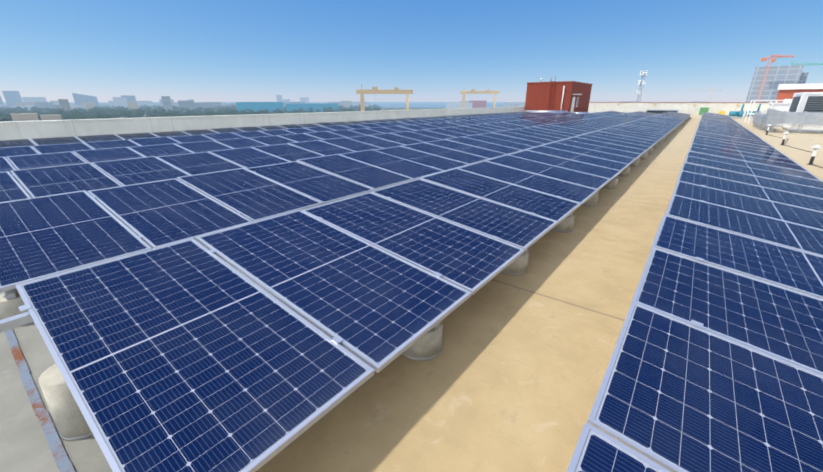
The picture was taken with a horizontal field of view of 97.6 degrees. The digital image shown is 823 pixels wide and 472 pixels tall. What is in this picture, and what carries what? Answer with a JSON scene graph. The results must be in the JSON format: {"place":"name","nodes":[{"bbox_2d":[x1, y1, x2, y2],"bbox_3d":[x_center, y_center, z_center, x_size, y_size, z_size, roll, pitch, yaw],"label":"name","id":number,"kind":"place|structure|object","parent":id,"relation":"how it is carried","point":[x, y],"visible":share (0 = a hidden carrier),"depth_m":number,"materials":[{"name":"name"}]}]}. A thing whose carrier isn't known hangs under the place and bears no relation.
{"place":"outdoors","nodes":[
{"label":"outdoors","id":0,"kind":"place"},
{"bbox_2d":[2,91,22,107],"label":"tower","id":1,"kind":"structure","parent":0,"point":[11,97],"depth_m":1945.92,"materials":[{"name":"blue glass"}]},
{"bbox_2d":[22,97,46,101],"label":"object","id":2,"kind":"structure","parent":0,"point":[33,99],"depth_m":2271.22,"materials":[{"name":"grey"}]},
{"bbox_2d":[72,93,98,105],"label":"slant tower","id":3,"kind":"structure","parent":0,"point":[79,99],"depth_m":1779.11,"materials":[{"name":"blue glass"}]},
{"bbox_2d":[121,95,135,101],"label":"building","id":4,"kind":"structure","parent":0,"point":[130,98],"depth_m":2173.37,"materials":[{"name":"grey concrete"}]},
{"bbox_2d":[159,99,174,106],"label":"building","id":5,"kind":"structure","parent":0,"point":[161,103],"depth_m":2438.39,"materials":[{"name":"grey concrete"}]},
{"bbox_2d":[3,102,448,116],"bbox_3d":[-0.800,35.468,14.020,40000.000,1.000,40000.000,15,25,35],"label":"city ground","id":6,"kind":"structure","parent":0,"point":[103,104],"depth_m":2017.62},
{"bbox_2d":[0,117,10,121],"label":"tree","id":7,"kind":"object","parent":6,"relation":"on","point":[5,119],"visible":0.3,"depth_m":381.41,"materials":[{"name":"green plant"}]},
{"bbox_2d":[10,105,32,110],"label":"building","id":8,"kind":"structure","parent":6,"relation":"on","point":[28,106],"depth_m":1475.97,"materials":[{"name":"grey concrete"}]},
{"bbox_2d":[14,102,35,106],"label":"building","id":9,"kind":"structure","parent":6,"relation":"on","point":[23,103],"depth_m":1607.02,"materials":[{"name":"grey concrete"}]},
{"bbox_2d":[11,113,38,120],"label":"apartment","id":10,"kind":"structure","parent":6,"relation":"on","point":[25,117],"depth_m":346.64,"materials":[{"name":"beige concrete"}]},
{"bbox_2d":[35,102,53,111],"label":"city block","id":11,"kind":"structure","parent":6,"relation":"on","point":[45,105],"depth_m":1312.12,"materials":[{"name":"grey concrete"}]},
{"bbox_2d":[40,115,61,119],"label":"building","id":12,"kind":"structure","parent":6,"relation":"on","point":[51,117],"depth_m":385.72,"materials":[{"name":"beige concrete"}]},
{"bbox_2d":[58,99,70,110],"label":"building","id":13,"kind":"structure","parent":6,"relation":"on","point":[64,104],"depth_m":979.55,"materials":[{"name":"grey concrete"}]},
{"bbox_2d":[70,105,86,109],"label":"building","id":14,"kind":"structure","parent":6,"relation":"on","point":[77,106],"depth_m":1209.47,"materials":[{"name":"grey concrete"}]},
{"bbox_2d":[82,102,95,108],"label":"building","id":15,"kind":"structure","parent":6,"relation":"on","point":[91,105],"depth_m":1242.35,"materials":[{"name":"grey concrete"}]},
{"bbox_2d":[112,97,128,109],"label":"city block","id":16,"kind":"structure","parent":6,"relation":"on","point":[120,101],"depth_m":1691.81,"materials":[{"name":"grey concrete"}]},
{"bbox_2d":[127,102,137,114],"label":"building","id":17,"kind":"structure","parent":6,"relation":"on","point":[133,105],"depth_m":1081.53,"materials":[{"name":"grey concrete"}]},
{"bbox_2d":[114,102,154,106],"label":"block","id":18,"kind":"structure","parent":6,"relation":"on","point":[139,104],"depth_m":2314.46,"materials":[{"name":"grey concrete"}]},
{"bbox_2d":[161,96,172,111],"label":"city block","id":19,"kind":"structure","parent":6,"relation":"on","point":[166,102],"depth_m":1102.08,"materials":[{"name":"grey concrete"}]},
{"bbox_2d":[178,100,194,112],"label":"city block","id":20,"kind":"structure","parent":6,"relation":"on","point":[184,104],"depth_m":1182.55,"materials":[{"name":"grey"}]},
{"bbox_2d":[194,102,207,110],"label":"building","id":21,"kind":"structure","parent":6,"relation":"on","point":[201,104],"depth_m":1442.63,"materials":[{"name":"grey"}]},
{"bbox_2d":[207,102,221,109],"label":"building","id":22,"kind":"structure","parent":6,"relation":"on","point":[214,104],"depth_m":1729.88,"materials":[{"name":"grey concrete"}]},
{"bbox_2d":[236,102,283,114],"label":"shipyard hall","id":23,"kind":"structure","parent":6,"relation":"on","point":[260,106],"depth_m":962.37,"materials":[{"name":"teal metal"}]},
{"bbox_2d":[286,103,338,112],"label":"shipyard hall","id":24,"kind":"structure","parent":6,"relation":"on","point":[290,107],"depth_m":1137.80,"materials":[{"name":"teal"}]},
{"bbox_2d":[340,101,351,106],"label":"building","id":25,"kind":"structure","parent":6,"relation":"on","point":[346,103],"depth_m":2584.52,"materials":[{"name":"grey concrete"}]},
{"bbox_2d":[353,102,367,105],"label":"building","id":26,"kind":"structure","parent":6,"relation":"on","point":[358,103],"depth_m":2903.35,"materials":[{"name":"grey concrete"}]},
{"bbox_2d":[356,85,412,110],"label":"gantry crane","id":27,"kind":"object","parent":6,"relation":"on","point":[375,90],"visible":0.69,"depth_m":921.17,"materials":[{"name":"yellow metal"}]},
{"bbox_2d":[446,102,472,108],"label":"harbour block","id":28,"kind":"structure","parent":6,"relation":"on","point":[453,105],"depth_m":2006.29,"materials":[{"name":"grey concrete"}]},
{"bbox_2d":[469,101,486,107],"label":"ship hull","id":29,"kind":"object","parent":6,"relation":"on","point":[478,104],"visible":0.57,"depth_m":2127.85,"materials":[{"name":"red"}]},
{"bbox_2d":[460,88,498,107],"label":"gantry crane","id":30,"kind":"object","parent":6,"relation":"on","point":[473,91],"visible":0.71,"depth_m":1277.51,"materials":[{"name":"yellow metal"}]},
{"bbox_2d":[503,103,512,106],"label":"building","id":31,"kind":"structure","parent":6,"relation":"on","point":[507,104],"depth_m":2357.66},
{"bbox_2d":[512,102,524,106],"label":"building","id":32,"kind":"structure","parent":6,"relation":"on","point":[518,104],"depth_m":2029.55,"materials":[{"name":"grey concrete"}]},
{"bbox_2d":[636,65,647,101],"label":"telecom mast","id":33,"kind":"object","parent":6,"relation":"on","point":[642,73],"visible":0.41,"depth_m":134.72,"materials":[{"name":"silver metal"}]},
{"bbox_2d":[745,65,803,101],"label":"building","id":34,"kind":"structure","parent":6,"relation":"on","point":[778,75],"depth_m":284.82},
{"bbox_2d":[755,55,794,101],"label":"tower crane","id":35,"kind":"object","parent":6,"relation":"on","point":[772,57],"visible":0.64,"depth_m":275.08,"materials":[{"name":"orange metal"}]},
{"bbox_2d":[775,89,822,101],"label":"red block","id":36,"kind":"structure","parent":6,"relation":"on","point":[784,94],"depth_m":63.33,"materials":[{"name":"brown paint"}]},
{"bbox_2d":[777,83,822,89],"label":"roof","id":37,"kind":"structure","parent":36,"relation":"on","point":[800,86],"depth_m":62.00,"materials":[{"name":"white metal"}]},
{"bbox_2d":[784,61,822,65],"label":"tower crane","id":38,"kind":"object","parent":6,"relation":"on","point":[807,64],"visible":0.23,"depth_m":294.96,"materials":[{"name":"teal metal"}]},
{"bbox_2d":[798,72,808,83],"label":"glass tower wing","id":39,"kind":"structure","parent":6,"relation":"on","point":[803,77],"depth_m":285.68,"materials":[{"name":"glass"}]},
{"bbox_2d":[276,95,281,101],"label":"building","id":40,"kind":"structure","parent":0,"point":[279,98],"depth_m":2663.26,"materials":[{"name":"grey concrete"}]},
{"bbox_2d":[300,97,308,102],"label":"building","id":41,"kind":"structure","parent":0,"point":[304,99],"depth_m":3251.49,"materials":[{"name":"grey concrete"}]},
{"bbox_2d":[0,115,822,471],"bbox_3d":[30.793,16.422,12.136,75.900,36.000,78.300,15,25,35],"label":"roof slab","id":42,"kind":"structure","parent":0,"point":[510,379],"depth_m":2.31,"materials":[{"name":"beige concrete"}]},
{"bbox_2d":[4,329,74,471],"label":"metal strip","id":43,"kind":"object","parent":42,"relation":"on","point":[63,462],"visible":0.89,"depth_m":2.02,"materials":[{"name":"silver metal"}]},
{"bbox_2d":[0,204,322,319],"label":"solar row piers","id":44,"kind":"structure","parent":42,"relation":"on","point":[9,308],"depth_m":2.76,"materials":[{"name":"grey concrete"}]},
{"bbox_2d":[0,107,524,139],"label":"parapet wall","id":45,"kind":"structure","parent":42,"relation":"on","point":[12,130],"depth_m":14.84,"materials":[{"name":"concrete"}]},
{"bbox_2d":[0,111,530,147],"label":"solar row","id":46,"kind":"object","parent":42,"relation":"on","point":[49,141],"visible":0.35,"depth_m":13.40,"materials":[{"name":"blue glass"}]},
{"bbox_2d":[0,112,551,168],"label":"solar row","id":47,"kind":"object","parent":42,"relation":"on","point":[5,152],"visible":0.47,"depth_m":11.53,"materials":[{"name":"blue glass"}]},
{"bbox_2d":[0,112,578,184],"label":"solar row","id":48,"kind":"object","parent":42,"relation":"on","point":[20,162],"visible":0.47,"depth_m":9.48,"materials":[{"name":"blue glass"}]},
{"bbox_2d":[0,111,623,201],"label":"solar row","id":49,"kind":"object","parent":42,"relation":"on","point":[46,181],"visible":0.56,"depth_m":7.25,"materials":[{"name":"blue glass"}]},
{"bbox_2d":[0,111,657,299],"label":"solar row","id":50,"kind":"object","parent":42,"relation":"on","point":[45,236],"visible":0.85,"depth_m":4.55,"materials":[{"name":"blue glass"}]},
{"bbox_2d":[0,111,690,471],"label":"solar row","id":51,"kind":"object","parent":42,"relation":"on","point":[254,346],"visible":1,"depth_m":2.24,"materials":[{"name":"blue glass"}]},
{"bbox_2d":[45,116,689,440],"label":"concrete ballast blocks","id":52,"kind":"structure","parent":42,"relation":"on","point":[427,346],"depth_m":2.38,"materials":[{"name":"grey concrete"}]},
{"bbox_2d":[525,110,588,113],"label":"roof ducts","id":53,"kind":"object","parent":42,"relation":"on","point":[550,111],"visible":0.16,"depth_m":39.34,"materials":[{"name":"silver metal"}]},
{"bbox_2d":[524,76,592,111],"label":"stair house","id":54,"kind":"structure","parent":42,"relation":"on","point":[571,96],"depth_m":40.24,"materials":[{"name":"brown"}]},
{"bbox_2d":[647,107,724,114],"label":"roof cabinets","id":55,"kind":"object","parent":42,"relation":"on","point":[703,109],"visible":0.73,"depth_m":43.49,"materials":[{"name":"green metal"}]},
{"bbox_2d":[566,112,822,471],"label":"solar row","id":56,"kind":"object","parent":42,"relation":"on","point":[715,364],"visible":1,"depth_m":1.82,"materials":[{"name":"blue glass"}]},
{"bbox_2d":[728,104,760,118],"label":"pump sets","id":57,"kind":"object","parent":42,"relation":"on","point":[739,114],"visible":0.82,"depth_m":36.46,"materials":[{"name":"teal metal"}]},
{"bbox_2d":[744,100,783,123],"bbox_3d":[27.692,-9.573,27.793,2.470,1.731,3.600,15,25,35],"label":"pipe rack","id":58,"kind":"object","parent":42,"relation":"on","point":[756,112],"visible":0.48,"depth_m":27.45,"materials":[{"name":"white metal"}]},
{"bbox_2d":[765,99,791,126],"bbox_3d":[25.668,-8.334,24.396,2.300,1.790,2.100,15,25,35],"label":"duct","id":59,"kind":"object","parent":42,"relation":"on","point":[784,105],"visible":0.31,"depth_m":24.01,"materials":[{"name":"white metal"}]},
{"bbox_2d":[781,132,789,144],"bbox_3d":[14.704,-3.847,14.201,0.200,0.524,0.197,15,25,35],"label":"vent pipe","id":60,"kind":"object","parent":42,"relation":"on","point":[784,137],"visible":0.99,"depth_m":14.17,"materials":[{"name":"white metal"}]},
{"bbox_2d":[752,108,822,132],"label":"hvac ducts","id":61,"kind":"object","parent":42,"relation":"on","point":[773,117],"visible":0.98,"depth_m":19.72,"materials":[{"name":"silver metal"}]},
{"bbox_2d":[770,135,822,167],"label":"cable","id":62,"kind":"object","parent":42,"relation":"on","point":[797,148],"visible":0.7,"depth_m":13.20,"materials":[{"name":"grey paint"}]},
{"bbox_2d":[782,92,822,132],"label":"cooling unit","id":63,"kind":"object","parent":42,"relation":"on","point":[807,101],"visible":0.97,"depth_m":20.07,"materials":[{"name":"white paint"}]},
{"bbox_2d":[807,145,821,164],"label":"roof vent pipe","id":64,"kind":"object","parent":42,"relation":"on","point":[816,148],"visible":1,"depth_m":9.78,"materials":[{"name":"white metal"}]},
{"bbox_2d":[0,0,822,101],"label":"sky","id":65,"kind":"structure","parent":0,"point":[146,50],"materials":[{"name":"blue"}]},
{"bbox_2d":[318,102,512,107],"bbox_3d":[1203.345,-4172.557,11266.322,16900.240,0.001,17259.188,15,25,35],"label":"harbour water","id":66,"kind":"structure","parent":0,"point":[419,104],"depth_m":4512.90,"materials":[{"name":"blue liquid"}]},
{"bbox_2d":[588,102,782,114],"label":"parapet wall","id":67,"kind":"structure","parent":0,"point":[692,108],"depth_m":47.95,"materials":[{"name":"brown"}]}
]}

